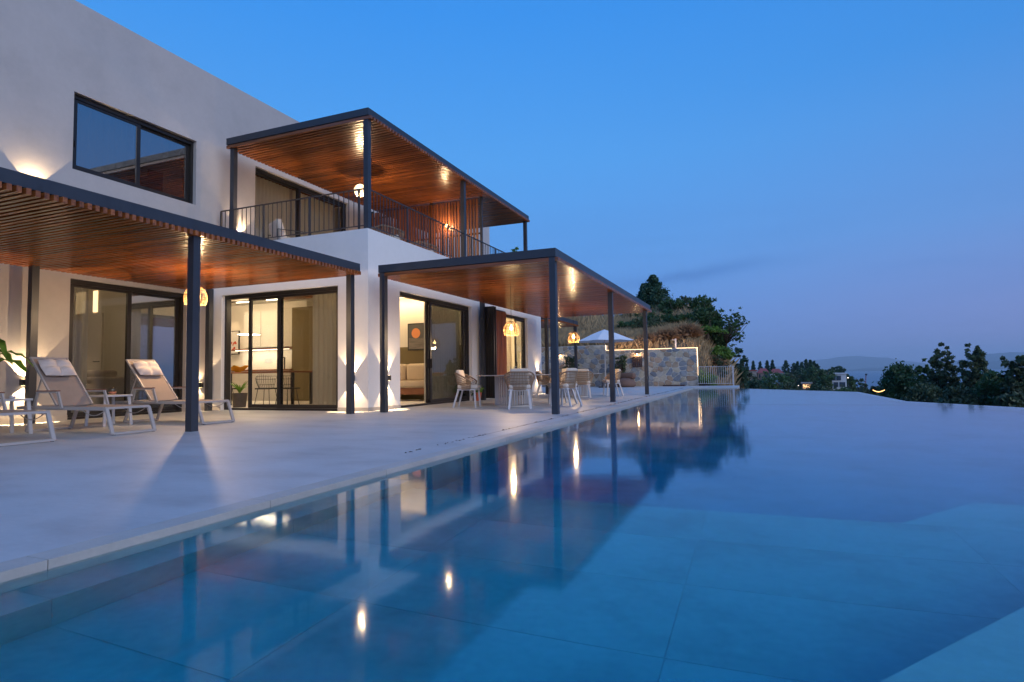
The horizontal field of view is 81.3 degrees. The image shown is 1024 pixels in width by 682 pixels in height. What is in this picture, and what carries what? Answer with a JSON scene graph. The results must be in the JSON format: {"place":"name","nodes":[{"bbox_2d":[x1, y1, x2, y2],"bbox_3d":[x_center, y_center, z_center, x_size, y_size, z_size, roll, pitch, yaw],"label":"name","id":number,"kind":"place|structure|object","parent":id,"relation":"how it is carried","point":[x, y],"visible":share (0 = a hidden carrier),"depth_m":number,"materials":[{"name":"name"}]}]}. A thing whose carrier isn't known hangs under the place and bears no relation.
{"place":"outdoors","nodes":[
{"label":"outdoors","id":0,"kind":"place"},
{"bbox_2d":[127,168,183,197],"bbox_3d":[-10.059,-3.304,16.039,4.500,2.380,0.475,-2,-3,22],"label":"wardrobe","id":1,"kind":"object","parent":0,"point":[152,179],"visible":0.05,"depth_m":15.73,"materials":[{"name":"brown wood"}]},
{"bbox_2d":[0,387,693,582],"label":"pool basin","id":2,"kind":"object","parent":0,"point":[32,564],"visible":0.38,"depth_m":3.37,"materials":[{"name":"tile"}]},
{"bbox_2d":[0,388,1023,681],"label":"pool water","id":3,"kind":"structure","parent":2,"relation":"in","point":[718,534],"depth_m":2.42,"materials":[{"name":"teal liquid"}]},
{"bbox_2d":[0,385,739,562],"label":"deck","id":4,"kind":"structure","parent":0,"point":[79,482],"depth_m":5.89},
{"bbox_2d":[0,398,32,433],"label":"side table","id":5,"kind":"object","parent":4,"relation":"on","point":[29,416],"visible":0.84,"depth_m":8.70,"materials":[{"name":"white metal"}]},
{"bbox_2d":[0,339,33,398],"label":"potted plant","id":6,"kind":"object","parent":4,"relation":"on","point":[7,355],"visible":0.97,"depth_m":9.51,"materials":[{"name":"green plant"}]},
{"bbox_2d":[0,392,55,445],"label":"sun lounger","id":7,"kind":"object","parent":4,"relation":"on","point":[6,412],"visible":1,"depth_m":7.53,"materials":[{"name":"beige"}]},
{"bbox_2d":[16,357,156,434],"bbox_3d":[-6.381,0.788,8.933,2.182,1.135,0.720,-2,-3,22],"label":"sun lounger","id":8,"kind":"object","parent":4,"relation":"on","point":[67,392],"visible":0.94,"depth_m":9.01,"materials":[{"name":"beige"}]},
{"bbox_2d":[37,359,76,375],"bbox_3d":[-7.030,0.412,9.218,0.260,0.273,0.470,-2,-3,22],"label":"head pillow","id":9,"kind":"object","parent":8,"relation":"on","point":[59,367],"visible":1,"depth_m":9.15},
{"bbox_2d":[84,394,132,426],"bbox_3d":[-6.830,1.172,10.104,0.480,0.517,0.505,-2,-3,22],"label":"side table","id":10,"kind":"object","parent":4,"relation":"on","point":[113,396],"visible":0.66,"depth_m":10.13,"materials":[{"name":"white metal"}]},
{"bbox_2d":[115,359,234,424],"bbox_3d":[-5.999,0.875,10.601,2.182,1.135,0.720,-2,-3,22],"label":"sun lounger","id":11,"kind":"object","parent":4,"relation":"on","point":[158,389],"visible":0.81,"depth_m":10.66,"materials":[{"name":"beige"}]},
{"bbox_2d":[133,361,162,375],"bbox_3d":[-6.648,0.500,10.886,0.260,0.273,0.470,-2,-3,22],"label":"head pillow","id":12,"kind":"object","parent":11,"relation":"on","point":[147,368],"visible":1,"depth_m":10.80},
{"bbox_2d":[0,167,360,431],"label":"pergola","id":13,"kind":"object","parent":4,"relation":"on","point":[46,224],"visible":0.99,"depth_m":9.53,"materials":[{"name":"metal"}]},
{"bbox_2d":[183,287,207,304],"bbox_3d":[-6.026,-1.072,11.358,0.416,0.751,0.416,-2,-3,22],"label":"pendant lamp","id":14,"kind":"object","parent":13,"relation":"hanging from","point":[185,300],"visible":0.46,"depth_m":11.33,"materials":[{"name":"yellow"}]},
{"bbox_2d":[0,0,541,424],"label":"house","id":15,"kind":"structure","parent":4,"relation":"on","point":[60,60],"depth_m":13.63,"materials":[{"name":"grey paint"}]},
{"bbox_2d":[71,287,88,412],"bbox_3d":[-8.936,0.181,12.155,0.079,2.710,0.500,-2,-3,22],"label":"curtain","id":16,"kind":"object","parent":15,"relation":"hanging from","point":[80,333],"visible":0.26,"depth_m":12.29,"materials":[{"name":"fabric"}]},
{"bbox_2d":[87,291,103,369],"bbox_3d":[-11.545,0.228,16.166,1.200,3.170,0.097,-2,-3,22],"label":"interior door","id":17,"kind":"structure","parent":15,"relation":"attached to","point":[95,344],"depth_m":16.07,"materials":[{"name":"paint"}]},
{"bbox_2d":[87,313,103,369],"bbox_3d":[-11.529,0.539,16.176,1.200,2.550,0.037,-2,-3,22],"label":"door leaf","id":18,"kind":"structure","parent":17,"relation":"in","point":[95,321],"depth_m":16.06,"materials":[{"name":"paint"}]},
{"bbox_2d":[76,104,126,179],"bbox_3d":[-8.881,-3.902,12.688,0.084,2.200,1.350,-2,-3,22],"label":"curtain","id":19,"kind":"object","parent":15,"relation":"hanging from","point":[101,142],"visible":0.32,"depth_m":12.81,"materials":[{"name":"glass"}]},
{"bbox_2d":[87,370,138,403],"bbox_3d":[-10.456,1.159,14.245,2.200,0.920,1.700,-2,-3,22],"label":"bed","id":20,"kind":"object","parent":15,"relation":"on","point":[109,380],"visible":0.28,"depth_m":14.04,"materials":[{"name":"fabric"}]},
{"bbox_2d":[67,279,183,419],"bbox_3d":[-8.343,0.215,12.933,0.150,2.790,2.590,-2,-3,22],"label":"sliding door","id":21,"kind":"structure","parent":15,"relation":"in","point":[177,297],"depth_m":12.99,"materials":[{"name":"black"}]},
{"bbox_2d":[72,93,193,203],"bbox_3d":[-8.377,-4.148,13.266,0.150,1.580,2.820,-2,-3,22],"label":"window","id":22,"kind":"structure","parent":15,"relation":"in","point":[139,125],"depth_m":13.28,"materials":[{"name":"black metal"}]},
{"bbox_2d":[163,139,182,197],"bbox_3d":[-8.168,-3.819,14.365,0.081,2.200,0.500,-2,-3,22],"label":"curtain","id":23,"kind":"object","parent":15,"relation":"hanging from","point":[172,167],"visible":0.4,"depth_m":14.37,"materials":[{"name":"glass"}]},
{"bbox_2d":[231,331,239,354],"bbox_3d":[-9.816,0.064,20.770,0.830,0.820,0.051,-2,-3,22],"label":"framed print","id":24,"kind":"object","parent":15,"relation":"attached to","point":[235,341],"visible":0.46,"depth_m":20.66,"materials":[{"name":"white"}]},
{"bbox_2d":[231,381,254,406],"bbox_3d":[-6.898,1.347,15.285,0.655,0.690,0.723,1,-4,-32],"label":"potted plant","id":25,"kind":"object","parent":15,"relation":"on","point":[239,398],"visible":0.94,"depth_m":15.11,"materials":[{"name":"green plant"}]},
{"bbox_2d":[254,374,276,403],"bbox_3d":[-6.434,1.273,15.604,0.570,0.862,0.467,-2,-3,11],"label":"wire chair","id":26,"kind":"object","parent":15,"relation":"on","point":[261,379],"visible":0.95,"depth_m":15.46,"materials":[{"name":"black"}]},
{"bbox_2d":[231,306,312,400],"bbox_3d":[-7.767,0.460,19.569,3.800,2.970,0.675,-2,-3,22],"label":"kitchen cabinet","id":27,"kind":"object","parent":15,"relation":"on","point":[298,338],"visible":0.71,"depth_m":19.36,"materials":[{"name":"white wood"}]},
{"bbox_2d":[231,371,312,404],"bbox_3d":[-6.676,1.300,16.474,2.500,0.910,0.900,-2,-3,22],"label":"kitchen table","id":28,"kind":"object","parent":15,"relation":"on","point":[310,388],"visible":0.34,"depth_m":16.33,"materials":[{"name":"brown wood"}]},
{"bbox_2d":[231,365,247,371],"bbox_3d":[-7.758,0.788,16.915,0.590,0.196,0.567,-2,-3,22],"label":"glass bowl","id":29,"kind":"object","parent":28,"relation":"on","point":[234,368],"visible":0.77,"depth_m":16.75,"materials":[{"name":"orange"}]},
{"bbox_2d":[224,286,337,410],"bbox_3d":[-5.439,0.224,14.088,3.510,2.810,0.150,-2,-3,22],"label":"sliding door","id":30,"kind":"structure","parent":15,"relation":"in","point":[280,295],"depth_m":14.15,"materials":[{"name":"black metal"}]},
{"bbox_2d":[268,219,305,239],"bbox_3d":[-5.892,-2.662,15.743,0.885,0.914,0.860,2,-4,-38],"label":"lounge chair","id":31,"kind":"object","parent":15,"relation":"on","point":[275,234],"visible":0.21,"depth_m":15.34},
{"bbox_2d":[275,375,299,404],"bbox_3d":[-5.818,1.252,15.406,0.570,0.862,0.467,-3,-4,28],"label":"wire chair","id":32,"kind":"object","parent":15,"relation":"on","point":[288,387],"visible":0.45,"depth_m":15.27,"materials":[{"name":"black"}]},
{"bbox_2d":[255,175,332,239],"bbox_3d":[-6.683,-3.349,18.223,0.085,2.550,3.700,-2,-3,22],"label":"curtain","id":33,"kind":"object","parent":15,"relation":"hanging from","point":[266,191],"visible":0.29,"depth_m":17.91,"materials":[{"name":"fabric"}]},
{"bbox_2d":[255,167,345,236],"bbox_3d":[-6.373,-3.396,18.098,0.150,2.580,4.000,-2,-3,22],"label":"sliding door","id":34,"kind":"structure","parent":15,"relation":"in","point":[259,172],"depth_m":17.95,"materials":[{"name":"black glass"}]},
{"bbox_2d":[313,293,335,404],"bbox_3d":[-4.145,0.194,13.834,1.244,2.720,0.082,-2,-3,22],"label":"curtain","id":35,"kind":"object","parent":15,"relation":"hanging from","point":[324,349],"visible":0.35,"depth_m":13.93,"materials":[{"name":"fabric"}]},
{"bbox_2d":[220,188,504,257],"bbox_3d":[-3.231,-2.623,19.030,4.422,0.940,10.722,-2,-3,22],"label":"balcony railing","id":36,"kind":"object","parent":15,"relation":"on","point":[309,232],"visible":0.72,"depth_m":14.39,"materials":[{"name":"metal"}]},
{"bbox_2d":[226,107,529,256],"bbox_3d":[-3.214,-3.539,18.686,4.328,2.730,10.130,-2,-3,22],"label":"pergola","id":37,"kind":"object","parent":15,"relation":"on","point":[339,152],"visible":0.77,"depth_m":15.94,"materials":[{"name":"wood"}]},
{"bbox_2d":[371,224,403,240],"bbox_3d":[-3.255,-2.592,15.375,0.964,0.653,0.822,-1,-3,-1],"label":"woven armchair","id":38,"kind":"object","parent":15,"relation":"on","point":[394,228],"visible":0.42,"depth_m":15.08,"materials":[{"name":"wicker"}]},
{"bbox_2d":[400,363,423,394],"bbox_3d":[-3.405,1.239,18.002,2.800,1.100,1.000,-2,-3,22],"label":"sofa","id":39,"kind":"object","parent":15,"relation":"on","point":[411,378],"visible":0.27,"depth_m":17.90,"materials":[{"name":"beige fabric"}]},
{"bbox_2d":[408,323,423,350],"bbox_3d":[-2.964,-0.133,18.498,0.620,0.840,0.042,-2,-3,22],"label":"framed poster","id":40,"kind":"object","parent":15,"relation":"attached to","point":[415,336],"visible":0.93,"depth_m":18.48,"materials":[{"name":"black paper"}]},
{"bbox_2d":[371,197,482,257],"bbox_3d":[-2.935,-3.308,20.021,4.270,2.590,0.110,-2,-3,22],"label":"slatted screen","id":41,"kind":"object","parent":15,"relation":"on","point":[449,214],"visible":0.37,"depth_m":19.75,"materials":[{"name":"brown wood"}]},
{"bbox_2d":[400,292,469,407],"bbox_3d":[-2.072,0.287,15.971,0.150,2.790,3.870,-2,-3,22],"label":"sliding door","id":42,"kind":"structure","parent":15,"relation":"in","point":[464,310],"depth_m":15.88,"materials":[{"name":"black glass"}]},
{"bbox_2d":[424,302,459,402],"bbox_3d":[-1.961,0.343,16.912,0.086,2.700,2.000,-2,-3,22],"label":"curtain","id":43,"kind":"object","parent":15,"relation":"hanging from","point":[445,344],"visible":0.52,"depth_m":16.95,"materials":[{"name":"fabric"}]},
{"bbox_2d":[485,306,496,397],"bbox_3d":[-0.698,0.341,18.125,0.420,2.780,0.200,-2,-3,22],"label":"folding shutter","id":44,"kind":"object","parent":15,"relation":"attached to","point":[490,340],"visible":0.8,"depth_m":18.02,"materials":[{"name":"metal"}]},
{"bbox_2d":[496,310,506,392],"bbox_3d":[-0.416,0.392,19.360,0.065,2.810,1.200,-2,-3,22],"label":"sliding shutter","id":45,"kind":"object","parent":15,"relation":"attached to","point":[501,338],"visible":0.46,"depth_m":19.47,"materials":[{"name":"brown wood"}]},
{"bbox_2d":[506,318,511,382],"bbox_3d":[-0.465,0.510,20.564,0.122,2.730,2.300,-2,-3,22],"label":"curtain","id":46,"kind":"object","parent":15,"relation":"hanging from","point":[509,356],"visible":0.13,"depth_m":21.39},
{"bbox_2d":[506,314,525,396],"bbox_3d":[-0.132,0.507,20.698,0.150,2.820,3.000,-2,-3,22],"label":"sliding door","id":47,"kind":"structure","parent":15,"relation":"in","point":[523,362],"depth_m":21.94,"materials":[{"name":"black glass"}]},
{"bbox_2d":[453,370,480,407],"bbox_3d":[-1.062,1.127,14.141,0.598,0.890,0.693,-1,-3,10],"label":"dining chair","id":48,"kind":"object","parent":4,"relation":"on","point":[461,380],"visible":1,"depth_m":13.95,"materials":[{"name":"wicker"}]},
{"bbox_2d":[476,374,550,406],"bbox_3d":[0.038,1.185,14.318,1.800,0.745,1.800,-2,-3,22],"label":"dining table","id":49,"kind":"object","parent":4,"relation":"on","point":[500,398],"visible":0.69,"depth_m":14.02,"materials":[{"name":"white metal"}]},
{"bbox_2d":[378,248,651,413],"bbox_3d":[0.945,0.127,16.910,4.314,3.120,10.820,-2,-3,22],"label":"pergola","id":50,"kind":"object","parent":4,"relation":"on","point":[553,284],"visible":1,"depth_m":13.54,"materials":[{"name":"metal"}]},
{"bbox_2d":[503,286,518,335],"bbox_3d":[-0.025,-0.755,14.322,0.386,1.241,0.386,-2,-3,22],"label":"pendant lamp","id":51,"kind":"object","parent":50,"relation":"hanging from","point":[511,328],"visible":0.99,"depth_m":14.25,"materials":[{"name":"yellow"}]},
{"bbox_2d":[504,368,534,409],"bbox_3d":[0.168,1.052,13.149,0.693,0.890,0.598,-1,-3,0],"label":"dining chair","id":52,"kind":"object","parent":4,"relation":"on","point":[519,378],"visible":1,"depth_m":12.96,"materials":[{"name":"wicker"}]},
{"bbox_2d":[535,370,550,397],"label":"dining chair","id":53,"kind":"object","parent":4,"relation":"on","point":[543,379],"visible":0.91,"depth_m":19.08,"materials":[{"name":"wicker"}]},
{"bbox_2d":[541,317,578,389],"bbox_3d":[0.402,0.655,25.774,4.258,3.080,3.400,-2,-3,22],"label":"pergola","id":54,"kind":"object","parent":4,"relation":"on","point":[564,322],"visible":0.33,"depth_m":26.10,"materials":[{"name":"metal"}]},
{"bbox_2d":[547,369,577,403],"bbox_3d":[1.257,1.137,14.972,0.598,0.890,0.693,1,-4,-28],"label":"dining chair","id":55,"kind":"object","parent":4,"relation":"on","point":[564,392],"visible":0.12,"depth_m":15.03,"materials":[{"name":"wicker"}]},
{"bbox_2d":[550,368,582,406],"bbox_3d":[1.246,1.076,13.876,0.598,0.890,0.693,-3,-4,37],"label":"dining chair","id":56,"kind":"object","parent":4,"relation":"on","point":[570,376],"visible":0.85,"depth_m":13.67,"materials":[{"name":"wicker"}]},
{"bbox_2d":[563,354,578,368],"bbox_3d":[3.324,1.749,33.710,0.988,2.030,1.336,-2,-3,22],"label":"green shrub","id":57,"kind":"object","parent":4,"relation":"on","point":[571,360],"visible":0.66,"depth_m":33.42,"materials":[{"name":"green plant"}]},
{"bbox_2d":[560,373,601,396],"bbox_3d":[2.013,1.436,19.338,1.800,0.745,1.800,-2,-3,22],"label":"dining table","id":58,"kind":"object","parent":4,"relation":"on","point":[585,390],"visible":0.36,"depth_m":19.01,"materials":[{"name":"white metal"}]},
{"bbox_2d":[573,369,593,397],"bbox_3d":[2.158,1.307,18.237,0.693,0.890,0.598,-1,-3,7],"label":"dining chair","id":59,"kind":"object","parent":4,"relation":"on","point":[583,376],"visible":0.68,"depth_m":18.03,"materials":[{"name":"wicker"}]},
{"bbox_2d":[578,330,632,387],"bbox_3d":[4.845,0.908,31.079,2.897,3.030,2.897,-1,-3,-2],"label":"patio umbrella","id":60,"kind":"object","parent":4,"relation":"on","point":[601,336],"visible":0.83,"depth_m":30.65,"materials":[{"name":"fabric"}]},
{"bbox_2d":[602,369,623,395],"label":"dining chair","id":61,"kind":"object","parent":4,"relation":"on","point":[617,376],"visible":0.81,"depth_m":19.61,"materials":[{"name":"wicker"}]},
{"bbox_2d":[541,345,698,386],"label":"stone wall","id":62,"kind":"structure","parent":4,"relation":"on","point":[673,366],"depth_m":32.68,"materials":[{"name":"grey"}]},
{"bbox_2d":[615,355,626,372],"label":"green shrub","id":63,"kind":"object","parent":4,"relation":"on","point":[622,364],"visible":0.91,"depth_m":32.50,"materials":[{"name":"green plant"}]},
{"bbox_2d":[615,373,635,386],"bbox_3d":[5.981,2.053,31.422,1.092,0.748,1.075,-3,-4,36],"label":"bean bag","id":64,"kind":"object","parent":4,"relation":"on","point":[626,380],"visible":0.82,"depth_m":31.13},
{"bbox_2d":[699,366,733,385],"bbox_3d":[10.642,1.822,31.143,1.789,1.030,0.060,-2,-3,22],"label":"garden fence","id":65,"kind":"object","parent":4,"relation":"on","point":[721,375],"visible":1,"depth_m":31.06,"materials":[{"name":"white metal"}]},
{"bbox_2d":[76,0,1023,369],"label":"sky","id":66,"kind":"structure","parent":0,"point":[847,176],"materials":[{"name":"blue"}]},
{"bbox_2d":[541,308,742,385],"bbox_3d":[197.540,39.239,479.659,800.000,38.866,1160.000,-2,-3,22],"label":"ground","id":67,"kind":"structure","parent":0,"point":[700,363],"depth_m":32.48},
{"bbox_2d":[614,318,637,328],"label":"leafy tree","id":68,"kind":"object","parent":67,"relation":"on","point":[622,324],"visible":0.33,"depth_m":38.49,"materials":[{"name":"green plant"}]},
{"bbox_2d":[632,309,661,321],"bbox_3d":[10.059,-1.773,39.888,4.164,2.028,3.610,1,-4,-24],"label":"leafy tree","id":69,"kind":"object","parent":67,"relation":"on","point":[650,315],"visible":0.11,"depth_m":38.85,"materials":[{"name":"green plant"}]},
{"bbox_2d":[631,314,665,328],"bbox_3d":[8.667,-0.982,37.394,2.383,1.372,2.701,-2,-3,22],"label":"leafy tree","id":70,"kind":"object","parent":67,"relation":"on","point":[650,323],"visible":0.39,"depth_m":36.88,"materials":[{"name":"green plant"}]},
{"bbox_2d":[634,332,663,343],"bbox_3d":[7.805,-0.217,34.185,1.869,0.764,1.849,-2,-3,22],"label":"dry shrub","id":71,"kind":"object","parent":67,"relation":"on","point":[651,336],"visible":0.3,"depth_m":33.85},
{"bbox_2d":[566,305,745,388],"bbox_3d":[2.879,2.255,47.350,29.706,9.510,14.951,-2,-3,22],"label":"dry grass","id":72,"kind":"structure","parent":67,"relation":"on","point":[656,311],"depth_m":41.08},
{"bbox_2d":[639,274,673,311],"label":"pine tree","id":73,"kind":"object","parent":67,"relation":"on","point":[653,293],"visible":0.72,"depth_m":43.00,"materials":[{"name":"green plant"}]},
{"bbox_2d":[654,326,681,340],"bbox_3d":[8.920,-0.453,34.337,2.085,0.908,2.070,-2,-3,22],"label":"dry shrub","id":74,"kind":"object","parent":67,"relation":"on","point":[663,335],"visible":0.65,"depth_m":33.82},
{"bbox_2d":[655,304,689,324],"bbox_3d":[10.423,-1.587,37.426,2.670,1.972,2.570,0,-3,-19],"label":"leafy tree","id":75,"kind":"object","parent":67,"relation":"on","point":[669,316],"visible":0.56,"depth_m":36.75,"materials":[{"name":"green plant"}]},
{"bbox_2d":[657,298,688,312],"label":"leafy tree","id":76,"kind":"object","parent":67,"relation":"on","point":[679,303],"visible":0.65,"depth_m":40.40,"materials":[{"name":"green plant"}]},
{"bbox_2d":[673,321,706,337],"bbox_3d":[10.086,-0.697,34.267,2.129,1.023,2.295,-2,-3,22],"label":"dry shrub","id":77,"kind":"object","parent":67,"relation":"on","point":[690,330],"visible":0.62,"depth_m":33.87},
{"bbox_2d":[679,298,724,324],"bbox_3d":[11.672,-1.327,36.797,2.857,2.764,2.964,-1,-3,4],"label":"leafy tree","id":78,"kind":"object","parent":67,"relation":"on","point":[705,315],"visible":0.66,"depth_m":36.17,"materials":[{"name":"green plant"}]},
{"bbox_2d":[687,294,716,311],"bbox_3d":[12.540,-2.057,39.395,1.930,2.289,2.029,-2,-3,22],"label":"leafy tree","id":79,"kind":"object","parent":67,"relation":"on","point":[695,304],"visible":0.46,"depth_m":39.03,"materials":[{"name":"green plant"}]},
{"bbox_2d":[698,368,717,385],"bbox_3d":[10.377,2.130,31.902,1.194,1.359,1.403,-1,-3,2],"label":"green shrub","id":80,"kind":"object","parent":67,"relation":"on","point":[702,375],"visible":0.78,"depth_m":31.62,"materials":[{"name":"green plant"}]},
{"bbox_2d":[700,320,728,339],"bbox_3d":[11.495,-0.680,34.687,1.404,1.256,1.982,1,-4,-28],"label":"leafy tree","id":81,"kind":"object","parent":67,"relation":"on","point":[708,328],"visible":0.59,"depth_m":34.56,"materials":[{"name":"green plant"}]},
{"bbox_2d":[703,319,735,346],"bbox_3d":[12.355,0.126,36.049,2.500,2.908,2.217,0,-3,-20],"label":"leafy tree","id":82,"kind":"object","parent":67,"relation":"on","point":[716,338],"visible":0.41,"depth_m":35.49,"materials":[{"name":"green plant"}]},
{"bbox_2d":[710,355,730,379],"bbox_3d":[11.381,1.916,33.078,1.369,2.465,1.455,1,-4,-36],"label":"climbing vine","id":83,"kind":"object","parent":67,"relation":"on","point":[721,368],"visible":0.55,"depth_m":32.62,"materials":[{"name":"green plant"}]},
{"bbox_2d":[710,345,737,361],"bbox_3d":[11.829,1.038,33.669,1.450,1.681,1.491,-4,-4,39],"label":"shrub","id":84,"kind":"object","parent":67,"relation":"on","point":[727,353],"visible":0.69,"depth_m":33.37,"materials":[{"name":"green plant"}]},
{"bbox_2d":[717,306,749,346],"bbox_3d":[13.065,-0.415,35.194,1.958,3.325,2.752,-2,-3,22],"label":"leafy tree","id":85,"kind":"object","parent":67,"relation":"on","point":[732,324],"visible":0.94,"depth_m":35.02,"materials":[{"name":"green plant"}]},
{"bbox_2d":[731,347,749,388],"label":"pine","id":86,"kind":"object","parent":67,"relation":"on","point":[743,377],"visible":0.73,"depth_m":55.59,"materials":[{"name":"green plant"}]},
{"bbox_2d":[742,379,767,388],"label":"shore tree","id":87,"kind":"object","parent":67,"relation":"on","point":[760,384],"visible":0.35,"depth_m":82.64,"materials":[{"name":"green plant"}]},
{"bbox_2d":[761,370,794,389],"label":"shore tree","id":88,"kind":"object","parent":67,"relation":"on","point":[781,379],"visible":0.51,"depth_m":108.83,"materials":[{"name":"green plant"}]},
{"bbox_2d":[779,381,799,389],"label":"shore tree","id":89,"kind":"object","parent":67,"relation":"on","point":[787,385],"visible":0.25,"depth_m":81.23,"materials":[{"name":"green plant"}]},
{"bbox_2d":[792,368,807,387],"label":"shore tree","id":90,"kind":"object","parent":67,"relation":"on","point":[797,373],"visible":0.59,"depth_m":197.05,"materials":[{"name":"green plant"}]},
{"bbox_2d":[806,383,829,390],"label":"shore tree","id":91,"kind":"object","parent":67,"relation":"on","point":[813,387],"visible":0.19,"depth_m":88.40,"materials":[{"name":"green plant"}]},
{"bbox_2d":[800,366,837,388],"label":"shore tree","id":92,"kind":"object","parent":67,"relation":"on","point":[814,371],"visible":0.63,"depth_m":186.11,"materials":[{"name":"green plant"}]},
{"bbox_2d":[815,375,836,390],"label":"shore tree","id":93,"kind":"object","parent":67,"relation":"on","point":[825,381],"visible":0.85,"depth_m":166.77,"materials":[{"name":"green plant"}]},
{"bbox_2d":[832,373,846,389],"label":"house","id":94,"kind":"structure","parent":67,"relation":"on","point":[840,380],"depth_m":188.00,"materials":[{"name":"grey"}]},
{"bbox_2d":[846,374,856,391],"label":"shore tree","id":95,"kind":"object","parent":67,"relation":"on","point":[850,382],"visible":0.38,"depth_m":198.67,"materials":[{"name":"green plant"}]},
{"bbox_2d":[872,358,922,399],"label":"broad tree","id":96,"kind":"object","parent":67,"relation":"on","point":[897,376],"visible":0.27,"depth_m":56.85,"materials":[{"name":"green plant"}]},
{"bbox_2d":[894,381,942,402],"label":"bush","id":97,"kind":"object","parent":67,"relation":"on","point":[925,392],"visible":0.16,"depth_m":51.93,"materials":[{"name":"green plant"}]},
{"bbox_2d":[914,358,929,382],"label":"broad tree","id":98,"kind":"object","parent":67,"relation":"on","point":[920,370],"visible":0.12,"depth_m":57.83,"materials":[{"name":"green plant"}]},
{"bbox_2d":[921,342,960,391],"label":"broad tree","id":99,"kind":"object","parent":67,"relation":"on","point":[940,378],"visible":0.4,"depth_m":53.69,"materials":[{"name":"green plant"}]},
{"bbox_2d":[934,384,986,405],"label":"bush","id":100,"kind":"object","parent":67,"relation":"on","point":[957,394],"visible":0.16,"depth_m":46.84,"materials":[{"name":"green plant"}]},
{"bbox_2d":[955,343,989,392],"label":"broad tree","id":101,"kind":"object","parent":67,"relation":"on","point":[969,378],"visible":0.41,"depth_m":50.88,"materials":[{"name":"green plant"}]},
{"bbox_2d":[971,369,1005,405],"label":"broad tree","id":102,"kind":"object","parent":67,"relation":"on","point":[989,385],"visible":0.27,"depth_m":46.03,"materials":[{"name":"green plant"}]},
{"bbox_2d":[992,391,1023,407],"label":"bush","id":103,"kind":"object","parent":67,"relation":"on","point":[1015,399],"visible":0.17,"depth_m":41.76,"materials":[{"name":"green plant"}]},
{"bbox_2d":[997,355,1023,395],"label":"broad tree","id":104,"kind":"object","parent":67,"relation":"on","point":[1015,383],"visible":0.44,"depth_m":43.90,"materials":[{"name":"green plant"}]},
{"bbox_2d":[755,356,929,370],"bbox_3d":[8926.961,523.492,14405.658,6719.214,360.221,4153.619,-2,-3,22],"label":"hills","id":105,"kind":"structure","parent":0,"point":[852,362],"depth_m":14240.00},
{"bbox_2d":[845,369,1014,388],"bbox_3d":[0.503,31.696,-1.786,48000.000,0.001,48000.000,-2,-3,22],"label":"sea","id":106,"kind":"structure","parent":0,"point":[872,376],"depth_m":2816.60,"materials":[{"name":"blue"}]},
{"bbox_2d":[845,359,1014,371],"bbox_3d":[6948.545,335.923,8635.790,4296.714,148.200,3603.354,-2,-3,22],"label":"hills","id":107,"kind":"structure","parent":0,"point":[994,365],"depth_m":8482.00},
{"bbox_2d":[868,352,1023,367],"bbox_3d":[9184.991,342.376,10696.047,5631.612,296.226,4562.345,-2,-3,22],"label":"hills","id":108,"kind":"structure","parent":0,"point":[997,356],"depth_m":10632.34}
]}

